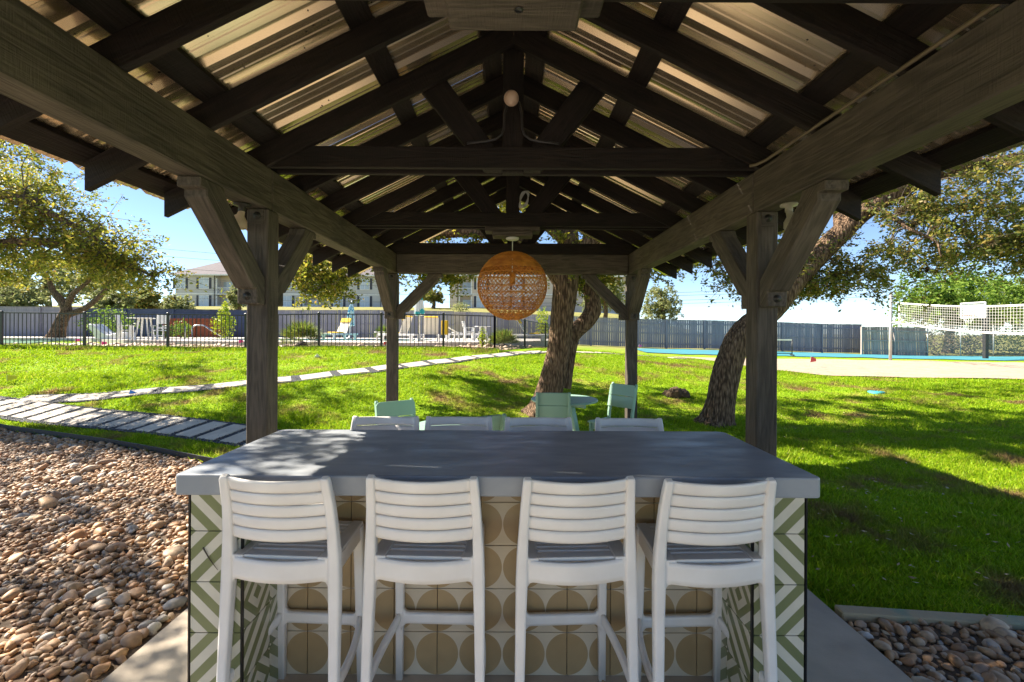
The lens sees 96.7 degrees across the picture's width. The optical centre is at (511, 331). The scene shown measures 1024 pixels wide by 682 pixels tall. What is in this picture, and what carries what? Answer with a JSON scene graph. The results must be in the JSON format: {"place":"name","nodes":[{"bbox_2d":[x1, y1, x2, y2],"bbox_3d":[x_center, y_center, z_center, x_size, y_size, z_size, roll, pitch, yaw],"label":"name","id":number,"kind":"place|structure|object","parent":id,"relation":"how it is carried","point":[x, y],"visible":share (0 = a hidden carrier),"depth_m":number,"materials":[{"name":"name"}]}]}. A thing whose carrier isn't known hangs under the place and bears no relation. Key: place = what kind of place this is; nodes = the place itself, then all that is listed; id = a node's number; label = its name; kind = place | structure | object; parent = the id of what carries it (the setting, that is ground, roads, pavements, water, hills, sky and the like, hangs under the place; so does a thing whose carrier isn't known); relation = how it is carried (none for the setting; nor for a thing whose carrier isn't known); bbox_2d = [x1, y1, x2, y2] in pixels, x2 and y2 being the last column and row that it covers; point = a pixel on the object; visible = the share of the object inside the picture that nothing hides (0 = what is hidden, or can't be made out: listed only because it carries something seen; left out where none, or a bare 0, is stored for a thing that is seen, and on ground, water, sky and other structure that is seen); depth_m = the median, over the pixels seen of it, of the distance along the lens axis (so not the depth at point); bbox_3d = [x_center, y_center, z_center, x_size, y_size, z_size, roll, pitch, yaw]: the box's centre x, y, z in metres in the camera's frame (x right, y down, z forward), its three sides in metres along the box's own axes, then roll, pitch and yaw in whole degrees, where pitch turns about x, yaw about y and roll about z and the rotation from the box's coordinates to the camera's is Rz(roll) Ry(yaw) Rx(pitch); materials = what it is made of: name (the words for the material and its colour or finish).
{"place":"outdoors","nodes":[
{"label":"outdoors","id":0,"kind":"place"},
{"bbox_2d":[0,396,278,446],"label":"paver path","id":1,"kind":"structure","parent":0,"point":[207,430],"depth_m":7.22,"materials":[{"name":"concrete"}]},
{"bbox_2d":[194,289,488,294],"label":"power line","id":2,"kind":"object","parent":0,"point":[405,294],"visible":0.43,"depth_m":59.98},
{"bbox_2d":[3,350,686,404],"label":"paver path","id":3,"kind":"structure","parent":0,"point":[63,397],"depth_m":9.22,"materials":[{"name":"concrete"}]},
{"bbox_2d":[0,306,1023,616],"bbox_3d":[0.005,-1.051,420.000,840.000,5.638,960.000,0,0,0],"label":"ground","id":4,"kind":"structure","parent":0,"point":[502,400],"depth_m":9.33,"materials":[{"name":"plant"}]},
{"bbox_2d":[0,265,35,306],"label":"distant tree","id":5,"kind":"object","parent":4,"relation":"on","point":[5,287],"visible":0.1,"depth_m":33.94,"materials":[{"name":"green plant"}]},
{"bbox_2d":[0,281,60,309],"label":"distant tree","id":6,"kind":"object","parent":4,"relation":"on","point":[14,297],"visible":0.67,"depth_m":32.89,"materials":[{"name":"green plant"}]},
{"bbox_2d":[4,340,61,342],"bbox_3d":[-26.003,0.450,21.200,10.000,0.082,4.000,0,0,0],"label":"putting green","id":7,"kind":"object","parent":4,"relation":"on","point":[20,341],"visible":0.68,"depth_m":21.17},
{"bbox_2d":[0,306,82,336],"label":"board fence","id":8,"kind":"object","parent":4,"relation":"on","point":[25,310],"visible":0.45,"depth_m":28.06,"materials":[{"name":"grey wood"}]},
{"bbox_2d":[15,256,91,306],"bbox_3d":[-38.274,-3.157,37.232,6.105,6.744,5.619,0,0,16],"label":"distant tree","id":9,"kind":"object","parent":4,"relation":"on","point":[43,287],"visible":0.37,"depth_m":36.97,"materials":[{"name":"green plant"}]},
{"bbox_2d":[0,247,150,337],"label":"oak tree","id":10,"kind":"object","parent":4,"relation":"on","point":[65,305],"visible":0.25,"depth_m":24.26,"materials":[{"name":"green plant"}]},
{"bbox_2d":[0,427,201,681],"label":"gravel bed","id":11,"kind":"object","parent":4,"relation":"on","point":[105,596],"visible":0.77,"depth_m":3.32,"materials":[{"name":"gravel"}]},
{"bbox_2d":[58,270,148,303],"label":"distant tree","id":12,"kind":"object","parent":4,"relation":"on","point":[91,291],"visible":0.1,"depth_m":44.91,"materials":[{"name":"green plant"}]},
{"bbox_2d":[0,423,212,462],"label":"lawn edging","id":13,"kind":"object","parent":4,"relation":"on","point":[174,453],"visible":0.31,"depth_m":6.19,"materials":[{"name":"black metal"}]},
{"bbox_2d":[0,139,223,308],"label":"oak tree","id":14,"kind":"object","parent":4,"relation":"on","point":[26,196],"visible":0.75,"depth_m":7.74,"materials":[{"name":"green plant"}]},
{"bbox_2d":[79,283,148,308],"bbox_3d":[-31.437,-1.943,35.714,4.762,4.573,3.457,0,0,32],"label":"distant tree","id":15,"kind":"object","parent":4,"relation":"on","point":[111,300],"visible":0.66,"depth_m":35.46,"materials":[{"name":"green plant"}]},
{"bbox_2d":[4,336,243,343],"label":"pool deck","id":16,"kind":"structure","parent":4,"relation":"on","point":[106,340],"depth_m":23.44,"materials":[{"name":"concrete"}]},
{"bbox_2d":[74,304,139,335],"bbox_3d":[-22.280,-0.549,25.264,2.807,1.857,2.808,0,0,0],"label":"shrub","id":17,"kind":"object","parent":16,"relation":"on","point":[110,320],"visible":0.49,"depth_m":25.20,"materials":[{"name":"green plant"}]},
{"bbox_2d":[87,324,134,338],"bbox_3d":[-19.275,0.001,21.900,1.750,0.717,0.660,0,0,0],"label":"curved chaise","id":18,"kind":"object","parent":16,"relation":"on","point":[102,332],"visible":0.58,"depth_m":21.57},
{"bbox_2d":[115,315,134,339],"bbox_3d":[-17.771,-0.194,20.888,0.609,1.121,0.580,0,0,-28],"label":"slatted chair","id":19,"kind":"object","parent":16,"relation":"on","point":[122,330],"visible":0.77,"depth_m":20.77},
{"bbox_2d":[126,317,155,339],"bbox_3d":[-16.950,-0.126,21.000,1.040,1.005,0.832,0,0,-11],"label":"pool table","id":20,"kind":"object","parent":16,"relation":"on","point":[138,319],"visible":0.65,"depth_m":20.84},
{"bbox_2d":[150,315,165,339],"bbox_3d":[-16.128,-0.185,20.888,0.609,1.121,0.580,0,0,28],"label":"slatted chair","id":21,"kind":"object","parent":16,"relation":"on","point":[162,327],"visible":0.61,"depth_m":20.77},
{"bbox_2d":[150,324,179,338],"bbox_3d":[-17.898,-0.020,23.559,1.230,0.803,1.097,0,0,-24],"label":"shrub","id":22,"kind":"object","parent":16,"relation":"on","point":[159,333],"visible":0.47,"depth_m":23.47,"materials":[{"name":"green plant"}]},
{"bbox_2d":[170,318,191,337],"bbox_3d":[-18.550,-0.205,25.607,1.227,1.180,1.271,0,0,23],"label":"shrub","id":23,"kind":"object","parent":16,"relation":"on","point":[182,327],"visible":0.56,"depth_m":25.55,"materials":[{"name":"green plant"}]},
{"bbox_2d":[163,318,224,336],"bbox_3d":[-19.172,-0.114,27.485,3.745,1.348,0.130,0,0,0],"label":"board fence","id":24,"kind":"object","parent":16,"relation":"on","point":[206,322],"visible":0.51,"depth_m":27.51,"materials":[{"name":"red wood"}]},
{"bbox_2d":[209,298,236,338],"bbox_3d":[-15.484,-0.710,24.539,1.226,2.233,1.265,0,0,43],"label":"shrub","id":25,"kind":"object","parent":16,"relation":"on","point":[225,309],"visible":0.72,"depth_m":24.51,"materials":[{"name":"green plant"}]},
{"bbox_2d":[127,284,163,308],"bbox_3d":[-32.422,-2.341,40.081,4.031,4.750,4.308,0,0,0],"label":"distant tree","id":26,"kind":"object","parent":4,"relation":"on","point":[146,302],"visible":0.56,"depth_m":39.52,"materials":[{"name":"green plant"}]},
{"bbox_2d":[86,308,246,336],"bbox_3d":[-21.549,-0.389,29.086,10.038,2.092,0.555,0,0,-8],"label":"board fence","id":27,"kind":"object","parent":4,"relation":"on","point":[183,311],"visible":0.38,"depth_m":28.91,"materials":[{"name":"grey paint"}]},
{"bbox_2d":[150,294,195,309],"bbox_3d":[-28.680,-1.567,39.088,3.371,3.435,3.076,0,0,15],"label":"distant tree","id":28,"kind":"object","parent":4,"relation":"on","point":[178,302],"visible":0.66,"depth_m":38.52,"materials":[{"name":"green plant"}]},
{"bbox_2d":[224,283,246,309],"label":"distant tree","id":29,"kind":"object","parent":4,"relation":"on","point":[232,294],"visible":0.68,"depth_m":45.70,"materials":[{"name":"green plant"}]},
{"bbox_2d":[0,310,495,348],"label":"pool fence","id":30,"kind":"object","parent":4,"relation":"on","point":[168,314],"visible":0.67,"depth_m":14.41,"materials":[{"name":"metal"}]},
{"bbox_2d":[4,342,544,349],"bbox_3d":[-14.503,0.527,18.875,33.000,0.321,8.250,0,0,0],"label":"rock bed","id":31,"kind":"object","parent":4,"relation":"on","point":[227,345],"visible":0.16,"depth_m":17.84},
{"bbox_2d":[279,318,325,345],"bbox_3d":[-7.902,0.043,17.159,2.028,1.152,1.850,0,0,0],"label":"palmetto","id":32,"kind":"object","parent":31,"relation":"on","point":[312,331],"visible":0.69,"depth_m":16.96,"materials":[{"name":"green plant"}]},
{"bbox_2d":[477,328,487,346],"bbox_3d":[-1.152,0.223,17.891,0.458,0.870,0.410,0,0,0],"label":"shrub","id":33,"kind":"object","parent":31,"relation":"on","point":[480,339],"visible":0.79,"depth_m":17.89,"materials":[{"name":"green plant"}]},
{"bbox_2d":[485,328,522,346],"bbox_3d":[-0.309,0.208,18.092,1.838,0.900,1.823,0,0,0],"label":"palmetto","id":34,"kind":"object","parent":31,"relation":"on","point":[504,337],"visible":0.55,"depth_m":17.76,"materials":[{"name":"green plant"}]},
{"bbox_2d":[535,307,547,339],"bbox_3d":[1.473,-0.388,22.400,0.694,1.723,0.730,0,0,0],"label":"shrub","id":35,"kind":"object","parent":31,"relation":"on","point":[542,317],"visible":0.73,"depth_m":22.37,"materials":[{"name":"green plant"}]},
{"bbox_2d":[170,262,403,306],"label":"apartment building","id":36,"kind":"structure","parent":4,"relation":"on","point":[217,276],"depth_m":76.00,"materials":[{"name":"grey"}]},
{"bbox_2d":[173,277,187,288],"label":"window","id":37,"kind":"structure","parent":36,"relation":"in","point":[185,281],"depth_m":75.95,"materials":[{"name":"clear glass"}]},
{"bbox_2d":[196,295,210,305],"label":"window","id":38,"kind":"structure","parent":36,"relation":"in","point":[200,301],"depth_m":75.97,"materials":[{"name":"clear glass"}]},
{"bbox_2d":[196,277,210,288],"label":"window","id":39,"kind":"structure","parent":36,"relation":"in","point":[201,280],"depth_m":75.97,"materials":[{"name":"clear glass"}]},
{"bbox_2d":[282,295,293,306],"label":"window","id":40,"kind":"structure","parent":36,"relation":"in","point":[288,301],"depth_m":75.97,"materials":[{"name":"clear glass"}]},
{"bbox_2d":[331,296,345,306],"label":"window","id":41,"kind":"structure","parent":36,"relation":"in","point":[333,304],"depth_m":75.97,"materials":[{"name":"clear glass"}]},
{"bbox_2d":[357,296,371,306],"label":"window","id":42,"kind":"structure","parent":36,"relation":"in","point":[367,302],"depth_m":75.97,"materials":[{"name":"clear glass"}]},
{"bbox_2d":[357,278,371,289],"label":"window","id":43,"kind":"structure","parent":36,"relation":"in","point":[364,286],"depth_m":75.97,"materials":[{"name":"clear glass"}]},
{"bbox_2d":[125,340,512,345],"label":"pool deck","id":44,"kind":"structure","parent":4,"relation":"on","point":[401,343],"depth_m":18.76,"materials":[{"name":"concrete"}]},
{"bbox_2d":[378,316,421,341],"bbox_3d":[-4.949,-0.134,20.200,1.900,1.137,0.700,0,0,20],"label":"pool lounger","id":45,"kind":"object","parent":44,"relation":"on","point":[402,332],"visible":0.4,"depth_m":20.05,"materials":[{"name":"fabric"}]},
{"bbox_2d":[414,298,424,340],"bbox_3d":[-4.196,-0.702,20.600,0.525,2.280,0.525,0,0,0],"label":"parasol","id":46,"kind":"object","parent":44,"relation":"on","point":[419,307],"visible":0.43,"depth_m":20.49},
{"bbox_2d":[423,316,438,341],"bbox_3d":[-3.550,-0.108,19.900,0.700,1.100,1.900,0,0,-12],"label":"pool lounger","id":47,"kind":"object","parent":44,"relation":"on","point":[430,326],"visible":0.78,"depth_m":19.54,"materials":[{"name":"fabric"}]},
{"bbox_2d":[279,337,444,339],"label":"pool deck","id":48,"kind":"structure","parent":4,"relation":"in","point":[368,338],"depth_m":25.82,"materials":[{"name":"concrete"}]},
{"bbox_2d":[321,318,357,339],"bbox_3d":[-8.449,-0.128,22.300,0.700,1.088,1.900,0,0,20],"label":"pool lounger","id":49,"kind":"object","parent":48,"relation":"on","point":[343,328],"visible":0.82,"depth_m":22.55,"materials":[{"name":"fabric"}]},
{"bbox_2d":[346,300,354,338],"bbox_3d":[-9.292,-0.687,26.200,0.525,2.200,0.525,3,0,0],"label":"parasol","id":50,"kind":"object","parent":48,"relation":"on","point":[351,309],"visible":0.48,"depth_m":26.12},
{"bbox_2d":[278,310,453,337],"bbox_3d":[-10.221,-0.367,30.258,12.665,2.148,0.132,0,0,-3],"label":"board fence","id":51,"kind":"object","parent":4,"relation":"on","point":[365,323],"visible":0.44,"depth_m":30.28,"materials":[{"name":"grey wood"}]},
{"bbox_2d":[423,288,445,307],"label":"distant tree","id":52,"kind":"object","parent":4,"relation":"on","point":[433,299],"visible":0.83,"depth_m":65.49,"materials":[{"name":"green plant"}]},
{"bbox_2d":[450,301,470,311],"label":"shrub","id":53,"kind":"object","parent":4,"relation":"on","point":[461,307],"visible":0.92,"depth_m":57.85,"materials":[{"name":"green plant"}]},
{"bbox_2d":[425,338,546,345],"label":"pool deck","id":54,"kind":"structure","parent":4,"relation":"on","point":[522,341],"depth_m":22.73,"materials":[{"name":"concrete"}]},
{"bbox_2d":[445,327,477,339],"bbox_3d":[-2.850,0.066,25.500,1.900,0.757,0.700,0,0,-15],"label":"pool lounger","id":55,"kind":"object","parent":54,"relation":"on","point":[449,334],"visible":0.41,"depth_m":25.27,"materials":[{"name":"plastic"}]},
{"bbox_2d":[462,321,475,340],"bbox_3d":[-2.123,-0.027,22.194,0.609,0.952,0.580,0,0,-15],"label":"slatted chair","id":56,"kind":"object","parent":54,"relation":"on","point":[465,331],"visible":1,"depth_m":22.01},
{"bbox_2d":[517,320,548,340],"bbox_3d":[0.850,-0.073,22.400,1.900,1.075,0.700,0,0,10],"label":"pool lounger","id":57,"kind":"object","parent":54,"relation":"on","point":[520,324],"visible":0.35,"depth_m":22.13,"materials":[{"name":"plastic"}]},
{"bbox_2d":[287,180,720,416],"bbox_3d":[-0.898,-1.643,10.031,13.312,6.764,5.957,0,0,11],"label":"oak tree","id":58,"kind":"object","parent":4,"relation":"on","point":[566,333],"visible":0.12,"depth_m":8.32,"materials":[{"name":"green plant"}]},
{"bbox_2d":[101,589,913,681],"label":"concrete slab","id":59,"kind":"structure","parent":4,"relation":"on","point":[839,649],"depth_m":2.23,"materials":[{"name":"concrete"}]},
{"bbox_2d":[216,473,364,681],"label":"bar stool","id":60,"kind":"object","parent":59,"relation":"on","point":[295,532],"visible":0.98,"depth_m":1.76,"materials":[{"name":"white plastic"}]},
{"bbox_2d":[350,416,418,429],"bbox_3d":[-0.821,1.088,2.784,0.484,1.078,0.447,0,0,-1],"label":"bar stool","id":61,"kind":"object","parent":59,"relation":"on","point":[375,422],"visible":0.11,"depth_m":2.97,"materials":[{"name":"white plastic"}]},
{"bbox_2d":[361,474,485,681],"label":"bar stool","id":62,"kind":"object","parent":59,"relation":"on","point":[437,528],"visible":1,"depth_m":1.76,"materials":[{"name":"white plastic"}]},
{"bbox_2d":[424,416,492,429],"bbox_3d":[-0.350,1.091,2.789,0.484,1.078,0.447,0,0,1],"label":"bar stool","id":63,"kind":"object","parent":59,"relation":"on","point":[458,423],"visible":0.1,"depth_m":2.98,"materials":[{"name":"white plastic"}]},
{"bbox_2d":[176,429,819,681],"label":"bar counter","id":64,"kind":"object","parent":59,"relation":"on","point":[500,464],"visible":0.5,"depth_m":2.16,"materials":[{"name":"grey concrete"}]},
{"bbox_2d":[0,0,1023,456],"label":"pavilion","id":65,"kind":"structure","parent":59,"relation":"on","point":[638,140],"depth_m":2.78,"materials":[{"name":"wood"}]},
{"bbox_2d":[233,201,250,229],"bbox_3d":[-1.711,-0.723,2.860,0.130,0.160,0.110,0,0,0],"label":"flood lamp","id":66,"kind":"object","parent":65,"relation":"attached to","point":[240,216],"visible":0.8,"depth_m":2.84,"materials":[{"name":"metal"}]},
{"bbox_2d":[504,90,518,106],"bbox_3d":[-0.004,-1.490,2.934,0.096,0.110,0.175,0,0,0],"label":"ceiling light","id":67,"kind":"object","parent":65,"relation":"attached to","point":[511,98],"visible":1,"depth_m":2.86,"materials":[{"name":"glass"}]},
{"bbox_2d":[477,237,546,319],"bbox_3d":[0.003,-0.543,4.710,0.725,0.851,0.725,0,0,0],"label":"pendant lamp","id":68,"kind":"object","parent":65,"relation":"hanging from","point":[511,260],"visible":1,"depth_m":4.52,"materials":[{"name":"orange wicker"}]},
{"bbox_2d":[780,202,798,229],"bbox_3d":[1.719,-0.705,2.800,0.130,0.160,0.110,0,0,0],"label":"flood lamp","id":69,"kind":"object","parent":65,"relation":"attached to","point":[788,207],"visible":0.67,"depth_m":2.78,"materials":[{"name":"beige plastic"}]},
{"bbox_2d":[504,417,572,430],"bbox_3d":[0.170,1.093,2.779,0.484,1.078,0.447,0,0,0],"label":"bar stool","id":70,"kind":"object","parent":59,"relation":"on","point":[524,423],"visible":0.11,"depth_m":2.97,"materials":[{"name":"white plastic"}]},
{"bbox_2d":[515,476,638,681],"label":"bar stool","id":71,"kind":"object","parent":59,"relation":"on","point":[564,528],"visible":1,"depth_m":1.76,"materials":[{"name":"white plastic"}]},
{"bbox_2d":[595,417,663,430],"bbox_3d":[0.750,1.096,2.769,0.484,1.078,0.447,0,0,1],"label":"bar stool","id":72,"kind":"object","parent":59,"relation":"on","point":[623,424],"visible":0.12,"depth_m":2.96,"materials":[{"name":"white plastic"}]},
{"bbox_2d":[635,477,777,681],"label":"bar stool","id":73,"kind":"object","parent":59,"relation":"on","point":[699,535],"visible":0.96,"depth_m":1.75,"materials":[{"name":"white plastic"}]},
{"bbox_2d":[15,385,1023,681],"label":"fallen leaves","id":74,"kind":"object","parent":4,"relation":"on","point":[823,535],"visible":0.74,"depth_m":3.63,"materials":[{"name":"plant"}]},
{"bbox_2d":[495,317,549,348],"bbox_3d":[0.961,0.194,19.203,0.098,1.501,9.775,0,0,18],"label":"pool fence","id":75,"kind":"object","parent":4,"relation":"on","point":[526,333],"visible":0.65,"depth_m":17.77,"materials":[{"name":"metal"}]},
{"bbox_2d":[450,274,624,313],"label":"apartment building","id":76,"kind":"structure","parent":4,"relation":"on","point":[473,301],"depth_m":76.00,"materials":[{"name":"beige paint"}]},
{"bbox_2d":[474,296,488,306],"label":"window","id":77,"kind":"structure","parent":76,"relation":"in","point":[477,302],"depth_m":75.95,"materials":[{"name":"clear glass"}]},
{"bbox_2d":[579,281,624,317],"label":"distant tree","id":78,"kind":"object","parent":4,"relation":"on","point":[606,306],"visible":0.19,"depth_m":51.77,"materials":[{"name":"green plant"}]},
{"bbox_2d":[640,282,684,321],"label":"distant tree","id":79,"kind":"object","parent":4,"relation":"on","point":[661,307],"visible":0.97,"depth_m":45.66,"materials":[{"name":"green plant"}]},
{"bbox_2d":[466,312,861,352],"bbox_3d":[9.745,0.130,29.878,25.727,2.794,0.346,0,0,3],"label":"board fence","id":80,"kind":"object","parent":4,"relation":"on","point":[822,338],"visible":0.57,"depth_m":29.74,"materials":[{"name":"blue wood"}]},
{"bbox_2d":[454,312,465,337],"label":"gate","id":81,"kind":"structure","parent":80,"relation":"attached to","point":[459,327],"depth_m":30.49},
{"bbox_2d":[662,386,689,397],"bbox_3d":[3.683,1.409,10.247,0.590,0.380,0.503,0,0,0],"label":"dirt heap","id":82,"kind":"object","parent":4,"relation":"on","point":[675,392],"visible":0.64,"depth_m":10.06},
{"bbox_2d":[638,348,1023,359],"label":"sport court","id":83,"kind":"object","parent":4,"relation":"on","point":[715,352],"visible":0.81,"depth_m":25.74,"materials":[{"name":"paint"}]},
{"bbox_2d":[777,339,793,355],"bbox_3d":[13.392,0.836,24.747,3.250,0.860,0.800,0,0,20],"label":"soccer goal","id":84,"kind":"object","parent":83,"relation":"on","point":[783,352],"visible":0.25,"depth_m":24.31,"materials":[{"name":"white metal"}]},
{"bbox_2d":[960,301,988,358],"bbox_3d":[24.945,-0.060,24.609,1.245,3.030,1.085,0,0,-39],"label":"basketball hoop","id":85,"kind":"object","parent":83,"relation":"on","point":[985,337],"visible":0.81,"depth_m":24.51,"materials":[{"name":"black paint"}]},
{"bbox_2d":[672,356,1023,378],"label":"sand court","id":86,"kind":"object","parent":4,"relation":"on","point":[903,368],"visible":0.78,"depth_m":15.08,"materials":[{"name":"sand"}]},
{"bbox_2d":[889,294,1023,359],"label":"volleyball net","id":87,"kind":"object","parent":86,"relation":"on","point":[918,325],"visible":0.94,"depth_m":16.98,"materials":[{"name":"fabric"}]},
{"bbox_2d":[692,145,1023,427],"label":"oak tree","id":88,"kind":"object","parent":4,"relation":"on","point":[725,376],"visible":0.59,"depth_m":7.66,"materials":[{"name":"green plant"}]},
{"bbox_2d":[860,326,927,355],"bbox_3d":[23.326,0.683,27.835,3.772,1.965,0.234,0,0,6],"label":"soccer goal","id":89,"kind":"object","parent":4,"relation":"on","point":[906,339],"visible":0.9,"depth_m":27.84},
{"bbox_2d":[835,605,985,626],"bbox_3d":[2.331,1.680,2.640,0.824,0.090,0.085,1,0,6],"label":"edging plank","id":90,"kind":"object","parent":4,"relation":"on","point":[862,613],"visible":0.4,"depth_m":2.63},
{"bbox_2d":[845,615,1023,681],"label":"gravel bed","id":91,"kind":"object","parent":4,"relation":"on","point":[988,648],"visible":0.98,"depth_m":2.38,"materials":[{"name":"gravel"}]},
{"bbox_2d":[918,325,962,354],"bbox_3d":[26.637,0.559,29.080,3.083,1.951,2.930,0,0,-34],"label":"shrub","id":92,"kind":"object","parent":4,"relation":"on","point":[942,342],"visible":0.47,"depth_m":28.51,"materials":[{"name":"green plant"}]},
{"bbox_2d":[884,260,1023,352],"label":"distant tree","id":93,"kind":"object","parent":4,"relation":"on","point":[960,290],"visible":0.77,"depth_m":30.54,"materials":[{"name":"green plant"}]},
{"bbox_2d":[945,332,996,354],"bbox_3d":[29.371,0.736,29.055,2.410,1.614,2.352,0,0,36],"label":"shrub","id":94,"kind":"object","parent":4,"relation":"on","point":[963,338],"visible":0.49,"depth_m":29.21,"materials":[{"name":"green plant"}]},
{"bbox_2d":[927,325,1023,355],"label":"chain link fence","id":95,"kind":"object","parent":4,"relation":"on","point":[974,341],"visible":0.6,"depth_m":27.60,"materials":[{"name":"metal"}]},
{"bbox_2d":[939,291,1022,349],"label":"distant tree","id":96,"kind":"object","parent":4,"relation":"on","point":[996,323],"visible":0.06,"depth_m":37.64,"materials":[{"name":"green plant"}]},
{"bbox_2d":[977,265,1023,340],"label":"distant tree","id":97,"kind":"object","parent":4,"relation":"on","point":[1018,314],"visible":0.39,"depth_m":33.04,"materials":[{"name":"green plant"}]},
{"bbox_2d":[981,328,1023,354],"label":"shrub","id":98,"kind":"object","parent":4,"relation":"on","point":[1020,343],"visible":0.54,"depth_m":29.25,"materials":[{"name":"green plant"}]},
{"bbox_2d":[988,614,1023,629],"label":"edging plank","id":99,"kind":"object","parent":4,"relation":"on","point":[1016,622],"visible":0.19,"depth_m":2.58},
{"bbox_2d":[0,98,1023,335],"label":"sky","id":100,"kind":"structure","parent":0,"point":[183,228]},
{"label":"concrete slab","id":101,"kind":"structure","parent":0,"visible":0},
{"bbox_2d":[374,398,415,425],"bbox_3d":[-1.046,1.155,4.388,0.410,0.939,0.540,0,0,-35],"label":"patio chair","id":102,"kind":"object","parent":101,"relation":"on","point":[401,408],"visible":0.16,"depth_m":4.54,"materials":[{"name":"plastic"}]},
{"bbox_2d":[476,413,506,430],"bbox_3d":[-0.358,1.159,3.951,0.410,0.939,0.540,0,0,-32],"label":"patio chair","id":103,"kind":"object","parent":101,"relation":"on","point":[498,421],"visible":0.05,"depth_m":3.83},
{"bbox_2d":[535,392,570,426],"bbox_3d":[0.482,1.163,5.456,0.410,0.939,0.540,0,0,3],"label":"patio chair","id":104,"kind":"object","parent":101,"relation":"on","point":[554,405],"visible":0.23,"depth_m":5.26,"materials":[{"name":"plastic"}]},
{"bbox_2d":[531,394,597,430],"bbox_3d":[0.693,1.264,6.050,0.880,0.745,0.880,0,0,0],"label":"patio table","id":105,"kind":"object","parent":101,"relation":"on","point":[580,401],"visible":0.34,"depth_m":5.91,"materials":[{"name":"plastic"}]},
{"bbox_2d":[588,382,637,430],"bbox_3d":[1.330,1.168,5.992,0.540,0.939,0.410,0,0,-41],"label":"patio chair","id":106,"kind":"object","parent":101,"relation":"on","point":[622,400],"visible":0.45,"depth_m":6.07,"materials":[{"name":"plastic"}]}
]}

